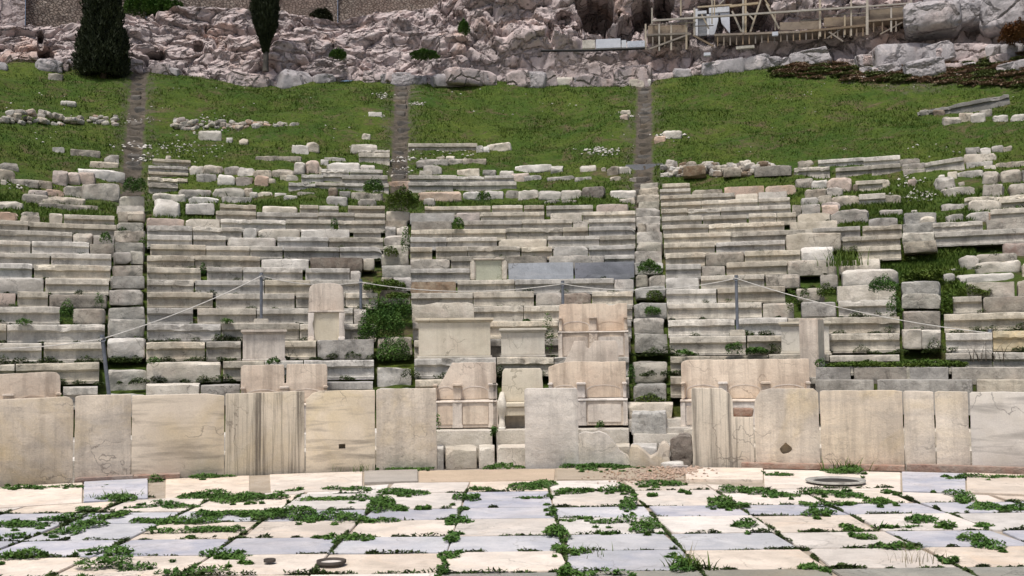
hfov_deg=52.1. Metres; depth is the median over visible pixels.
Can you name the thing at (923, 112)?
loose stone
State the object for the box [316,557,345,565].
iron ring
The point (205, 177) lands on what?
loose block
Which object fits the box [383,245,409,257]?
stair step
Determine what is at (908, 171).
loose block
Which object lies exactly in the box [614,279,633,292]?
bench block
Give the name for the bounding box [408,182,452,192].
loose block
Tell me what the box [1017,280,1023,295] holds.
bench block
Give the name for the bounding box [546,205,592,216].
bench block
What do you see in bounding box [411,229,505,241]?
bench block
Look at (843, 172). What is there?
loose block
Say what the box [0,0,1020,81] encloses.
cliff
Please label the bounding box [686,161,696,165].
rubble stone
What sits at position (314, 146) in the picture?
loose block
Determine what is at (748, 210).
bench block
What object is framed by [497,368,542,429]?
priest chair
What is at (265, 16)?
cypress tree
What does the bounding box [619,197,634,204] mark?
loose block
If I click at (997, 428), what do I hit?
barrier slab
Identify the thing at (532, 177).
loose block
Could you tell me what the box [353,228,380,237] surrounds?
bench block
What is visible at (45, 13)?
masonry wall
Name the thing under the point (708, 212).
bench block
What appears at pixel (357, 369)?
bench block
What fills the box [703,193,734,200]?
bench block
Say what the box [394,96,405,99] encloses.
worn step
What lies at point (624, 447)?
platform block
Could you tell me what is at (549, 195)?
loose block
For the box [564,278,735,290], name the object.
rope
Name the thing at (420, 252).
bench block
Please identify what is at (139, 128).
worn step
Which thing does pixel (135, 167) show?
worn step
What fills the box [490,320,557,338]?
bench block
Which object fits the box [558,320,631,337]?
bench block
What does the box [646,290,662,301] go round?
weed clump
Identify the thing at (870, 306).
bench block
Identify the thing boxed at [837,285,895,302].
bench block
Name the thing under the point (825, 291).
weed clump
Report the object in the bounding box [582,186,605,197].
loose block
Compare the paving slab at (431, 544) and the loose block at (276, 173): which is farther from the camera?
the loose block at (276, 173)
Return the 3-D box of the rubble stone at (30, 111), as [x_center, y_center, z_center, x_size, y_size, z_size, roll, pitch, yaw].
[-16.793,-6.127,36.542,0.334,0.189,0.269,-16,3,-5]
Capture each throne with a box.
[0,372,60,399]
[240,364,327,431]
[433,362,498,427]
[548,361,627,425]
[558,303,628,356]
[680,359,810,427]
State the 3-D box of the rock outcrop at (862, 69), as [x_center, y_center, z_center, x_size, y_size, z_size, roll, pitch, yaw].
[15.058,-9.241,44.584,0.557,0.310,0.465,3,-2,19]
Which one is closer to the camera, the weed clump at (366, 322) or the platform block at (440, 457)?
the platform block at (440, 457)
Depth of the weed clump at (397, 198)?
29.11 m
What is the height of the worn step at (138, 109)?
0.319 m
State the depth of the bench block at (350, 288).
22.12 m
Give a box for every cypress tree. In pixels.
[70,0,133,78]
[247,0,280,71]
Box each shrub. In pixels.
[122,0,184,17]
[309,7,333,21]
[329,48,346,60]
[409,47,439,60]
[457,18,470,36]
[997,17,1023,46]
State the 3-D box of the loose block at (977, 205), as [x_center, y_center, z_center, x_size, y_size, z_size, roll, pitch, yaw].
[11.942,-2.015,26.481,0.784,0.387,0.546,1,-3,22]
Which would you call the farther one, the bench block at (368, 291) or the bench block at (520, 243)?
the bench block at (520, 243)
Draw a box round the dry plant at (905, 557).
[887,541,946,565]
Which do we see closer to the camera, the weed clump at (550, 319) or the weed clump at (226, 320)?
the weed clump at (550, 319)
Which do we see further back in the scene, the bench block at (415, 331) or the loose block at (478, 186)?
the loose block at (478, 186)
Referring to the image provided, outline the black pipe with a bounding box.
[541,47,644,51]
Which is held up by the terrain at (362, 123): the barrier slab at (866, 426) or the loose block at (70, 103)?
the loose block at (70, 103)
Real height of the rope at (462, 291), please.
0.239 m
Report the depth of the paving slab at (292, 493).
11.89 m
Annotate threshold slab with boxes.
[628,417,680,431]
[666,427,690,433]
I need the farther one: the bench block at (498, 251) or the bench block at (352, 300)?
the bench block at (498, 251)
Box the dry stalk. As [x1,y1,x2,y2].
[681,541,697,560]
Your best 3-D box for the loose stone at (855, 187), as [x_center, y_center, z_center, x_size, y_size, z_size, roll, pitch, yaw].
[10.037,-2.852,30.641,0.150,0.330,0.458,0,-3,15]
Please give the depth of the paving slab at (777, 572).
7.37 m
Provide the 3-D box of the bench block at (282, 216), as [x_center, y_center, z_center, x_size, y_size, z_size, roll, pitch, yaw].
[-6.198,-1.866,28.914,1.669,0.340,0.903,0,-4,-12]
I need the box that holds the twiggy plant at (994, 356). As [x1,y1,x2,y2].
[946,341,1010,361]
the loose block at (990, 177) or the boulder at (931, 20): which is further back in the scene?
the boulder at (931, 20)
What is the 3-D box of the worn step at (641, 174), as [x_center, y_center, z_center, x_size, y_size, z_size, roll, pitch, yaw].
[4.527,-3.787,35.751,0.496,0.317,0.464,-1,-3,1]
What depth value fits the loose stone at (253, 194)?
32.56 m
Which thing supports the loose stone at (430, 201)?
on the terrain at (362, 123)
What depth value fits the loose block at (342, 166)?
36.01 m
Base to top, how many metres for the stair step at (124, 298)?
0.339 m
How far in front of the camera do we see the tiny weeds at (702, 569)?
10.19 m
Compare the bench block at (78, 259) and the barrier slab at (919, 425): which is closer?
the barrier slab at (919, 425)
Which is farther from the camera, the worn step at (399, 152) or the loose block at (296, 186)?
the worn step at (399, 152)
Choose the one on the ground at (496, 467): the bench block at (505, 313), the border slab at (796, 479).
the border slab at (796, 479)
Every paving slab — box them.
[0,507,22,511]
[0,513,92,524]
[0,524,58,540]
[0,540,123,558]
[0,541,17,549]
[0,557,87,575]
[12,501,117,513]
[24,523,156,541]
[59,556,207,575]
[69,512,178,524]
[95,539,228,556]
[107,497,207,512]
[129,522,255,540]
[177,511,263,522]
[186,554,327,575]
[189,495,294,510]
[213,537,335,555]
[246,521,355,537]
[263,575,308,575]
[264,510,365,521]
[265,492,304,494]
[284,493,382,509]
[307,484,388,493]
[310,573,436,575]
[318,553,445,573]
[330,537,448,554]
[352,520,455,536]
[361,509,457,520]
[374,493,461,509]
[388,482,469,493]
[441,572,556,575]
[446,551,564,573]
[448,535,560,551]
[455,518,555,535]
[460,507,554,518]
[463,491,551,507]
[468,481,547,491]
[550,480,630,491]
[552,491,640,506]
[555,507,649,517]
[557,517,665,535]
[567,533,680,549]
[567,550,690,571]
[572,570,702,575]
[623,481,711,489]
[635,490,723,507]
[649,505,747,515]
[657,515,774,533]
[671,533,794,550]
[685,549,822,569]
[702,569,831,575]
[707,484,749,490]
[718,489,822,504]
[742,505,847,516]
[754,515,872,532]
[781,531,914,550]
[798,489,909,503]
[809,548,955,568]
[832,567,974,575]
[834,503,944,514]
[854,513,990,531]
[886,530,1023,547]
[900,492,1002,502]
[920,502,1023,513]
[924,546,1023,566]
[958,512,1023,531]
[962,567,1023,575]
[993,495,1023,500]
[1002,530,1023,540]
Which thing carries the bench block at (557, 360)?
on the terrain at (362, 123)
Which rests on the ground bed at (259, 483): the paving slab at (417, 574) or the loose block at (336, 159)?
the paving slab at (417, 574)
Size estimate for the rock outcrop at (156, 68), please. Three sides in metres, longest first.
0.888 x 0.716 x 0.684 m
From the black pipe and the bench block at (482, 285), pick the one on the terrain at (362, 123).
the bench block at (482, 285)
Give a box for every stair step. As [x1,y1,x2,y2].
[106,393,142,416]
[107,338,145,358]
[108,307,145,320]
[108,319,144,337]
[108,369,145,390]
[109,290,142,306]
[110,276,144,289]
[112,265,142,275]
[113,252,131,265]
[114,231,145,243]
[115,242,144,254]
[117,205,144,214]
[117,222,143,230]
[118,212,127,222]
[119,196,143,206]
[127,211,144,223]
[130,251,143,264]
[377,337,411,355]
[377,367,411,386]
[379,290,410,305]
[381,254,408,266]
[382,265,410,277]
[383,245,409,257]
[384,235,409,247]
[385,220,407,228]
[385,226,396,236]
[386,211,409,223]
[393,277,411,291]
[396,227,407,235]
[631,410,666,434]
[632,361,667,382]
[633,318,663,334]
[633,383,666,401]
[634,251,661,262]
[634,263,662,276]
[634,303,666,319]
[634,333,667,352]
[635,208,660,217]
[635,275,647,287]
[635,286,665,300]
[636,216,660,228]
[636,242,663,254]
[637,194,659,206]
[637,223,645,231]
[637,232,662,244]
[638,201,659,209]
[639,187,657,194]
[640,183,657,188]
[646,223,659,231]
[648,275,664,286]
[901,281,940,295]
[901,293,940,309]
[902,222,935,232]
[902,232,934,243]
[902,311,940,329]
[902,329,921,349]
[903,212,935,223]
[903,240,937,255]
[906,361,935,378]
[922,330,940,348]
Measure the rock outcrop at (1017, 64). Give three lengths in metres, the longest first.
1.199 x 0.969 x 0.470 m
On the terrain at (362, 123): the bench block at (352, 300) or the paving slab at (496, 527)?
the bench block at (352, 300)
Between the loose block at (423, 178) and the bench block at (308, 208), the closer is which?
the bench block at (308, 208)
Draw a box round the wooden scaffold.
[645,0,911,50]
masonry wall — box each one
[0,0,24,25]
[25,0,145,26]
[146,0,337,22]
[338,0,438,22]
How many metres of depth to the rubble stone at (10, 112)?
35.73 m
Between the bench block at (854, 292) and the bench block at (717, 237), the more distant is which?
the bench block at (717, 237)
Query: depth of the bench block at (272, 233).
26.56 m
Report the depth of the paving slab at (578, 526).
9.43 m
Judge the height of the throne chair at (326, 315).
1.060 m
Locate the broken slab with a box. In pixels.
[579,431,629,464]
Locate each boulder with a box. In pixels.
[903,0,961,41]
[960,0,981,31]
[979,0,1023,37]
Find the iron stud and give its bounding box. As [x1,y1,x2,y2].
[264,558,275,562]
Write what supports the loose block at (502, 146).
on the terrain at (362, 123)
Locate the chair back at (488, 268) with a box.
[470,258,506,279]
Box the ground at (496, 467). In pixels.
[437,459,692,469]
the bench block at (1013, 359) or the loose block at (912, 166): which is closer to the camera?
the bench block at (1013, 359)
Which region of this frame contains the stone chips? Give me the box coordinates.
[6,83,1013,201]
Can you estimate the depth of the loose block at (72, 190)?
30.89 m
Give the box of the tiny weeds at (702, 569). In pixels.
[0,211,1023,575]
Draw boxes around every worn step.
[125,161,139,165]
[126,146,142,151]
[126,166,141,169]
[127,136,139,140]
[127,154,139,158]
[129,91,141,94]
[129,130,139,134]
[129,143,143,146]
[130,102,140,105]
[131,95,140,99]
[131,115,144,118]
[131,121,141,124]
[132,127,143,130]
[134,107,144,112]
[392,174,405,179]
[393,100,405,103]
[393,151,403,154]
[393,170,407,174]
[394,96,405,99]
[394,143,405,146]
[394,148,406,151]
[395,111,404,115]
[395,163,405,168]
[396,86,406,89]
[396,93,407,96]
[396,104,406,108]
[397,121,409,125]
[397,128,409,132]
[398,136,409,139]
[635,158,646,163]
[636,177,649,182]
[637,155,650,158]
[638,98,647,101]
[638,129,651,132]
[638,134,648,138]
[638,172,650,176]
[639,111,650,114]
[639,142,650,146]
[640,119,650,123]
[640,123,652,128]
[640,148,651,154]
[641,107,651,111]
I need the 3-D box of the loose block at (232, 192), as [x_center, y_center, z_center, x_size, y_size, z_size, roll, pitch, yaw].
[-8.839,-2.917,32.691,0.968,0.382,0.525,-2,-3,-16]
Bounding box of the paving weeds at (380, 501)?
[0,462,1023,575]
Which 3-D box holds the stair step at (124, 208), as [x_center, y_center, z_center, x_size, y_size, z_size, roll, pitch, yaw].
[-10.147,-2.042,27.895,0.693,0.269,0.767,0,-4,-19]
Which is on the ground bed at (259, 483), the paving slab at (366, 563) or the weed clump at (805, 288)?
the paving slab at (366, 563)
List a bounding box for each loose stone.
[0,180,6,184]
[239,139,247,144]
[244,188,252,196]
[249,192,257,197]
[280,175,285,180]
[320,159,328,165]
[328,188,337,196]
[339,191,350,197]
[362,133,370,139]
[423,198,434,206]
[476,146,482,152]
[483,146,489,151]
[620,114,628,119]
[661,461,683,467]
[670,432,692,465]
[672,465,688,467]
[733,407,753,416]
[818,195,831,203]
[852,184,857,191]
[882,179,889,187]
[908,179,916,185]
[919,110,928,115]
[919,216,934,222]
[943,273,954,281]
[947,171,957,178]
[980,148,990,153]
[984,165,995,168]
[991,145,1003,151]
[1003,146,1011,151]
[1021,264,1023,276]
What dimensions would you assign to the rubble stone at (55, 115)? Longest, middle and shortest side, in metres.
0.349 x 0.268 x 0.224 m
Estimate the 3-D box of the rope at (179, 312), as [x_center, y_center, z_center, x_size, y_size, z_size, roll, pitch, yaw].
[-5.266,0.260,17.183,0.017,1.194,4.083,-2,-4,20]
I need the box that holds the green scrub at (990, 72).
[766,53,1023,86]
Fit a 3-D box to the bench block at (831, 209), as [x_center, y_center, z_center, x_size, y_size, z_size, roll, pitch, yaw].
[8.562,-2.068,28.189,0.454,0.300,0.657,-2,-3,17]
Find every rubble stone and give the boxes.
[1,116,10,123]
[5,110,14,115]
[13,113,21,118]
[14,109,24,114]
[17,120,25,124]
[23,116,32,121]
[26,109,35,115]
[36,117,46,123]
[37,113,44,117]
[38,109,46,114]
[45,111,52,118]
[52,112,59,119]
[56,114,63,120]
[63,117,71,122]
[96,119,105,124]
[208,121,215,126]
[219,122,226,126]
[235,125,243,129]
[660,165,666,169]
[660,173,668,176]
[665,160,677,165]
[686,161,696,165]
[706,163,712,169]
[713,171,722,176]
[741,171,747,176]
[743,163,752,168]
[758,161,767,166]
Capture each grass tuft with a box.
[82,487,150,499]
[335,463,383,471]
[554,544,612,556]
[662,551,719,570]
[815,246,869,266]
[818,456,873,471]
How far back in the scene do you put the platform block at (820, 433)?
14.98 m
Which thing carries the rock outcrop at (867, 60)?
on the terrain at (362, 123)
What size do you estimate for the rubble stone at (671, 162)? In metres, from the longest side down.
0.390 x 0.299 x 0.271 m
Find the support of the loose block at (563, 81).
on the terrain at (362, 123)
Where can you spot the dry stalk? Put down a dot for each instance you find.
(689, 552)
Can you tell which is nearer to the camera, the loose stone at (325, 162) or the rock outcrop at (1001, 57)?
the loose stone at (325, 162)
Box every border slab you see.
[0,482,81,507]
[83,478,147,502]
[166,475,248,497]
[270,471,361,493]
[364,469,417,484]
[419,469,554,482]
[556,468,683,481]
[686,467,762,482]
[764,470,900,491]
[902,472,965,493]
[967,473,1023,495]
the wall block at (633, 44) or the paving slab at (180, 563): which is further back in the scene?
the wall block at (633, 44)
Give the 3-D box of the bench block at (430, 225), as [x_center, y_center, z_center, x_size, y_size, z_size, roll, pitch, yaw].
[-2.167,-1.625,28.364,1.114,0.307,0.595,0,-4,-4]
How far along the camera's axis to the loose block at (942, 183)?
29.31 m
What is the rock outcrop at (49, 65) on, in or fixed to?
on the terrain at (362, 123)
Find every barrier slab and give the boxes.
[0,396,73,486]
[74,394,131,482]
[131,393,223,479]
[225,391,304,475]
[306,390,374,472]
[376,388,436,470]
[524,388,578,468]
[691,388,754,467]
[754,388,819,469]
[820,390,903,471]
[903,391,935,471]
[935,391,969,472]
[970,391,1023,466]
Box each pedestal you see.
[241,329,286,361]
[415,318,493,358]
[499,328,546,356]
[778,321,831,354]
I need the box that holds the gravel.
[581,465,717,487]
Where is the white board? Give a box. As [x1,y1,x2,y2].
[736,45,753,49]
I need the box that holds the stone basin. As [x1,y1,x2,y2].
[805,476,865,484]
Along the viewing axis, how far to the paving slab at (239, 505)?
11.02 m
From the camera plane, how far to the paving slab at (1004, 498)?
10.93 m
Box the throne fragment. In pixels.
[564,340,617,361]
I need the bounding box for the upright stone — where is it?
[799,318,824,376]
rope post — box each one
[99,335,110,394]
[254,273,268,322]
[358,279,362,308]
[560,281,564,303]
[730,275,744,335]
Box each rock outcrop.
[0,62,7,70]
[35,58,62,73]
[46,58,71,71]
[129,59,143,73]
[149,63,170,74]
[163,67,181,74]
[169,68,181,75]
[226,70,251,86]
[243,74,269,87]
[274,69,312,88]
[312,73,335,82]
[362,69,387,82]
[374,72,405,81]
[380,72,410,83]
[385,71,398,82]
[390,73,426,85]
[430,74,459,87]
[440,67,496,86]
[505,70,530,87]
[529,71,546,87]
[545,71,557,85]
[572,73,600,86]
[587,76,609,86]
[602,79,612,86]
[613,65,651,86]
[652,73,657,81]
[657,72,672,79]
[672,68,691,77]
[693,66,701,75]
[701,57,744,75]
[714,60,722,74]
[744,53,769,70]
[769,56,779,66]
[780,57,789,66]
[789,46,832,63]
[835,58,854,64]
[854,54,870,66]
[859,66,871,71]
[862,55,872,65]
[868,43,930,66]
[872,62,901,72]
[902,56,945,76]
[916,40,956,60]
[936,43,985,61]
[945,62,962,69]
[959,55,980,62]
[973,44,1000,57]
[985,44,1000,58]
[989,53,1010,61]
[996,59,1023,72]
[999,43,1017,56]
[1018,43,1023,55]
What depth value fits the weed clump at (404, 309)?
19.27 m
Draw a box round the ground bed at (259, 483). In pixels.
[18,469,1013,575]
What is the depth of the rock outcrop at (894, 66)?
43.65 m
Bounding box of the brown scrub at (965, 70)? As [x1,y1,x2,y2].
[772,51,1023,86]
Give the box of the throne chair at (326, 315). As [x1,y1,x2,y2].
[308,283,344,341]
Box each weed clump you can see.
[16,317,32,324]
[59,298,73,322]
[94,291,103,307]
[99,232,112,242]
[122,175,147,193]
[137,237,147,245]
[147,356,159,364]
[147,473,164,482]
[199,262,205,273]
[221,317,232,323]
[266,356,280,364]
[330,218,338,230]
[357,295,404,344]
[363,177,384,194]
[363,278,405,291]
[376,336,410,360]
[383,246,398,256]
[385,292,411,298]
[386,184,419,210]
[389,294,412,326]
[400,227,410,251]
[436,413,441,433]
[451,217,464,228]
[476,190,491,203]
[490,426,498,435]
[542,311,554,353]
[596,420,604,428]
[627,364,636,397]
[630,392,671,401]
[637,258,662,275]
[644,306,661,315]
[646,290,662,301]
[675,349,692,355]
[725,341,742,353]
[745,347,768,354]
[785,289,799,312]
[800,286,808,300]
[814,357,826,366]
[816,282,835,296]
[825,359,885,367]
[868,272,899,292]
[883,358,968,367]
[886,292,902,315]
[902,265,943,280]
[936,287,956,313]
[956,284,991,296]
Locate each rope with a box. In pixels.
[0,338,101,348]
[102,276,260,338]
[262,276,360,284]
[361,282,560,291]
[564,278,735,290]
[736,278,989,332]
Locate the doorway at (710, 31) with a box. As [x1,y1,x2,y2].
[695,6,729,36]
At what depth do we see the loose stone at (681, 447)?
14.40 m
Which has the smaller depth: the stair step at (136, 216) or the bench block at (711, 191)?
the stair step at (136, 216)
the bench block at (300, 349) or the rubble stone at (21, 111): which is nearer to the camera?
the bench block at (300, 349)
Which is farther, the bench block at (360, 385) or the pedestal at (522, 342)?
the pedestal at (522, 342)
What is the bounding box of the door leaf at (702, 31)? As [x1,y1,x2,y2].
[698,15,706,36]
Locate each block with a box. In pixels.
[0,163,18,171]
[0,169,14,181]
[0,201,23,209]
[0,212,15,220]
[0,220,27,229]
[0,230,71,246]
[0,240,29,252]
[0,253,49,269]
[0,263,31,277]
[0,278,43,295]
[0,293,15,306]
[0,306,59,325]
[0,324,5,341]
[0,343,41,363]
[0,364,14,373]
[7,324,104,343]
[11,179,38,188]
[16,362,98,383]
[17,291,47,306]
[20,216,39,226]
[21,212,38,215]
[22,194,47,203]
[28,190,47,195]
[29,222,115,238]
[32,241,88,257]
[34,264,109,282]
[38,203,97,210]
[39,180,52,188]
[43,196,85,204]
[44,342,102,362]
[45,189,63,196]
[45,278,108,295]
[48,73,63,79]
[49,213,62,222]
[49,295,106,309]
[51,253,110,270]
[52,147,64,152]
[52,170,68,186]
[61,101,76,106]
[63,186,81,197]
[63,386,97,409]
[64,214,113,224]
[68,172,80,184]
[70,149,100,157]
[72,457,74,482]
[73,233,92,245]
[73,309,105,324]
[73,435,131,456]
[78,169,124,182]
[79,172,95,184]
[82,183,120,201]
[89,161,118,167]
[89,244,113,258]
[93,235,113,244]
[104,155,118,162]
[146,218,183,230]
[146,342,204,361]
[146,361,220,383]
[146,383,199,394]
[147,225,191,235]
[147,235,191,249]
[147,255,193,267]
[147,267,200,283]
[147,279,193,291]
[147,292,212,309]
[147,308,192,323]
[147,324,220,342]
[148,165,187,172]
[148,171,187,177]
[148,177,186,184]
[149,183,177,193]
[150,244,205,260]
[152,159,190,166]
[152,193,185,201]
[153,199,179,217]
[178,189,211,198]
[185,219,219,231]
[186,203,214,215]
[188,197,218,203]
[189,166,202,174]
[193,227,241,241]
[194,235,225,245]
[195,255,259,271]
[195,280,263,296]
[196,174,216,181]
[197,308,255,325]
[198,131,221,140]
[201,384,239,405]
[203,165,223,173]
[206,246,249,255]
[206,341,240,360]
[207,267,241,280]
[213,188,244,197]
[216,211,255,223]
[216,293,293,310]
[217,174,235,185]
[220,204,255,211]
[221,196,251,202]
[221,219,285,232]
[221,323,298,340]
[223,361,263,381]
[224,166,238,174]
[227,237,275,245]
[236,177,252,185]
[237,167,254,176]
[243,228,257,237]
[243,267,301,283]
[250,246,282,260]
[253,170,271,178]
[254,175,268,186]
[255,156,301,161]
[257,212,317,220]
[257,308,352,325]
[258,192,272,196]
[258,229,299,242]
[261,259,308,271]
[262,206,297,212]
[265,280,310,296]
[265,360,302,380]
[272,169,293,176]
[277,237,327,251]
[284,195,297,200]
[284,247,338,262]
[285,340,315,359]
[286,175,297,180]
[286,219,333,232]
[289,183,314,191]
[291,145,308,153]
[294,162,305,174]
[296,293,344,307]
[297,192,313,195]
[300,205,317,212]
[300,324,375,341]
[301,174,322,183]
[301,229,349,242]
[302,448,305,472]
[304,360,373,379]
[304,432,305,447]
[306,142,319,153]
[306,160,319,173]
[306,268,349,283]
[310,257,362,272]
[311,280,358,294]
[315,182,344,189]
[317,339,373,359]
[318,212,354,224]
[319,206,338,212]
[321,169,348,174]
[323,173,341,182]
[324,157,345,160]
[326,196,347,205]
[327,162,359,171]
[327,381,372,390]
[329,237,382,251]
[338,220,384,233]
[340,247,381,261]
[342,175,387,183]
[345,183,364,190]
[346,293,377,309]
[348,206,384,215]
[350,144,376,153]
[350,169,382,174]
[350,271,360,279]
[351,192,382,200]
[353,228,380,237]
[353,309,365,323]
[355,214,384,220]
[358,150,389,155]
[358,199,375,205]
[359,153,389,165]
[360,165,374,169]
[362,282,372,292]
[363,258,374,271]
[368,112,381,116]
[373,183,388,193]
[387,181,409,188]
[408,143,476,151]
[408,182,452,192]
[409,175,438,181]
[410,213,454,224]
[410,237,446,251]
[410,247,431,259]
[410,259,450,268]
[410,268,469,283]
[410,281,455,292]
[411,221,451,229]
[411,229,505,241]
[411,293,472,309]
[412,302,473,322]
[413,323,418,339]
[414,340,461,358]
[414,357,495,378]
[415,379,442,387]
[416,159,448,167]
[418,191,461,201]
[419,171,431,174]
[423,165,441,174]
[425,206,490,217]
[436,246,466,261]
[436,427,492,462]
[437,445,443,469]
[439,175,456,181]
[445,444,476,468]
[447,237,496,251]
[448,159,462,164]
[451,256,493,268]
[453,181,516,191]
[456,212,479,224]
[457,169,479,175]
[457,176,483,181]
[457,279,514,295]
[462,159,485,164]
[463,191,479,200]
[464,220,521,228]
[468,246,519,257]
[474,291,533,308]
[474,306,522,320]
[479,444,494,468]
[481,212,543,219]
[483,170,495,175]
[484,191,503,199]
[485,175,513,181]
[487,142,511,150]
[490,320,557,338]
[490,339,557,357]
[492,205,522,211]
[496,256,546,270]
[496,427,524,455]
[497,357,553,376]
[497,444,524,468]
[498,239,546,250]
[500,171,513,174]
[505,190,518,197]
[506,228,562,241]
[508,262,573,282]
[511,173,529,181]
[515,164,551,172]
[515,278,613,295]
[518,190,538,200]
[522,219,571,228]
[522,247,551,260]
[524,175,541,181]
[524,205,543,211]
[524,305,559,321]
[536,293,560,305]
[538,191,560,199]
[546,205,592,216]
[547,176,574,180]
[548,236,598,250]
[549,255,603,271]
[550,213,581,223]
[551,166,562,173]
[553,246,587,255]
[554,357,628,375]
[557,77,571,85]
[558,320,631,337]
[561,190,581,200]
[563,227,587,235]
[564,293,591,303]
[573,221,587,226]
[575,177,591,181]
[575,262,633,279]
[578,425,628,442]
[580,165,595,171]
[582,40,594,48]
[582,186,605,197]
[582,211,634,223]
[589,218,634,230]
[589,226,635,240]
[589,244,634,259]
[592,291,632,307]
[596,38,620,48]
[596,204,628,211]
[600,235,634,247]
[605,255,634,262]
[607,166,618,175]
[607,304,631,321]
[610,176,620,180]
[610,190,635,198]
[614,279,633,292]
[616,443,629,455]
[619,167,631,173]
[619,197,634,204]
[620,110,630,114]
[621,40,625,47]
[626,377,628,397]
[627,40,644,47]
[628,402,672,417]
[629,79,644,86]
[629,441,669,467]
[633,433,678,450]
[633,443,656,454]
[654,136,665,143]
[660,188,690,200]
[661,194,702,205]
[661,201,700,213]
[662,183,689,188]
[662,208,686,216]
[662,215,701,230]
[663,130,681,138]
[663,224,707,238]
[664,232,730,246]
[664,242,714,257]
[665,252,704,267]
[666,264,700,279]
[666,278,699,289]
[666,289,715,303]
[667,303,735,319]
[668,319,734,337]
[670,336,745,355]
[670,355,767,375]
[670,376,681,397]
[683,165,705,178]
[684,427,754,460]
[688,208,719,220]
[692,189,722,196]
[701,274,763,291]
[702,199,757,211]
[702,266,724,275]
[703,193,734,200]
[703,215,746,229]
[705,252,743,267]
[709,221,783,232]
[716,240,784,256]
[717,286,784,303]
[721,205,790,218]
[723,167,740,178]
[724,186,763,194]
[726,261,786,277]
[731,229,811,244]
[735,193,757,198]
[738,302,761,318]
[739,317,786,336]
[745,250,799,261]
[747,335,781,354]
[749,213,775,222]
[754,165,791,176]
[758,191,786,198]
[758,197,789,205]
[762,303,793,319]
[765,185,795,194]
[765,274,800,289]
[769,354,828,362]
[777,212,795,225]
[786,233,841,253]
[787,260,836,276]
[788,316,899,334]
[790,220,837,232]
[792,205,800,216]
[794,166,829,178]
[795,178,812,187]
[796,288,824,303]
[797,213,830,221]
[798,160,813,167]
[801,197,818,205]
[801,247,833,260]
[801,302,836,317]
[802,204,819,213]
[804,188,826,197]
[809,377,815,388]
[811,180,826,188]
[813,226,859,241]
[815,379,873,413]
[816,367,850,379]
[818,157,863,165]
[819,425,820,443]
[820,275,837,289]
[820,444,936,471]
[821,202,840,209]
[821,205,838,214]
[826,177,851,191]
[826,187,842,195]
[829,333,899,352]
[830,355,899,375]
[831,196,858,206]
[831,209,868,223]
[836,166,871,177]
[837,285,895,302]
[838,259,879,275]
[838,300,896,316]
[841,269,898,285]
[842,235,899,252]
[853,367,906,383]
[856,180,881,190]
[858,245,900,261]
[859,193,885,203]
[862,224,901,238]
[864,155,899,165]
[868,218,897,225]
[872,163,900,175]
[877,379,972,414]
[880,210,902,214]
[885,195,900,203]
[899,158,919,166]
[901,163,924,170]
[903,169,925,174]
[903,426,970,447]
[910,367,948,378]
[917,94,1009,115]
[925,157,964,171]
[932,110,944,115]
[933,221,982,233]
[934,176,955,189]
[935,228,1023,247]
[941,187,974,196]
[941,204,963,210]
[942,117,960,125]
[944,312,1023,332]
[945,214,962,221]
[945,352,992,373]
[946,333,992,352]
[952,367,1023,383]
[953,296,981,313]
[956,273,1013,282]
[957,170,982,177]
[958,255,978,268]
[959,113,972,121]
[963,153,996,163]
[964,194,1023,204]
[965,147,979,153]
[966,161,992,168]
[966,211,989,221]
[966,282,1014,297]
[968,200,1001,211]
[970,113,985,122]
[970,447,971,463]
[974,260,1020,273]
[976,253,1016,262]
[976,379,1023,391]
[979,109,991,116]
[982,171,999,183]
[982,184,1004,196]
[983,296,1023,312]
[986,218,1023,229]
[990,208,1023,219]
[992,115,1007,121]
[993,331,1023,350]
[993,352,1023,366]
[995,161,1023,166]
[999,198,1023,208]
[1000,169,1021,182]
[1002,243,1023,255]
[1007,183,1023,195]
[1010,114,1023,121]
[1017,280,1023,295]
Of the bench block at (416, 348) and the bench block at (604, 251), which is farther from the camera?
the bench block at (604, 251)
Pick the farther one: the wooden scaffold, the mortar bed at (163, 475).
the wooden scaffold
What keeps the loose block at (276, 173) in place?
on the terrain at (362, 123)
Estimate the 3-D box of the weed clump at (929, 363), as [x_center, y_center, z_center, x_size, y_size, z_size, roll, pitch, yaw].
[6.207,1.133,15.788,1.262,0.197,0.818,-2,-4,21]
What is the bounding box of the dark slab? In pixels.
[625,164,662,169]
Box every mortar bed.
[75,474,132,482]
[133,472,179,479]
[741,461,905,471]
[907,463,1023,474]
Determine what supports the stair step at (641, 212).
on the terrain at (362, 123)
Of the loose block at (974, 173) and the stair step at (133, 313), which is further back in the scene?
the loose block at (974, 173)
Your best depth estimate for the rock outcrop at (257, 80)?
46.43 m
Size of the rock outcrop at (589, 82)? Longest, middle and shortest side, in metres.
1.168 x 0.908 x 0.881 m
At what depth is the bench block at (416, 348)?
18.44 m
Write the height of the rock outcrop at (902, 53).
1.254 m
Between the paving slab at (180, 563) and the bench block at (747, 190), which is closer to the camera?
the paving slab at (180, 563)
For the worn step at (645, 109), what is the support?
on the terrain at (362, 123)
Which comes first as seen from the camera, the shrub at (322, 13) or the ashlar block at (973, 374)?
the ashlar block at (973, 374)
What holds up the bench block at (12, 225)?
on the terrain at (362, 123)
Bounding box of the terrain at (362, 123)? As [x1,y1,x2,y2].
[0,61,1023,458]
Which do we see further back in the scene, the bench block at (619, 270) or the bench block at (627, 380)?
the bench block at (619, 270)
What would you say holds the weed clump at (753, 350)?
on the bench block at (675, 363)
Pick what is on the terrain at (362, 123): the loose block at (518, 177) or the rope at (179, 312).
the loose block at (518, 177)
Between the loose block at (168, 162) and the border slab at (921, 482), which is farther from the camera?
the loose block at (168, 162)

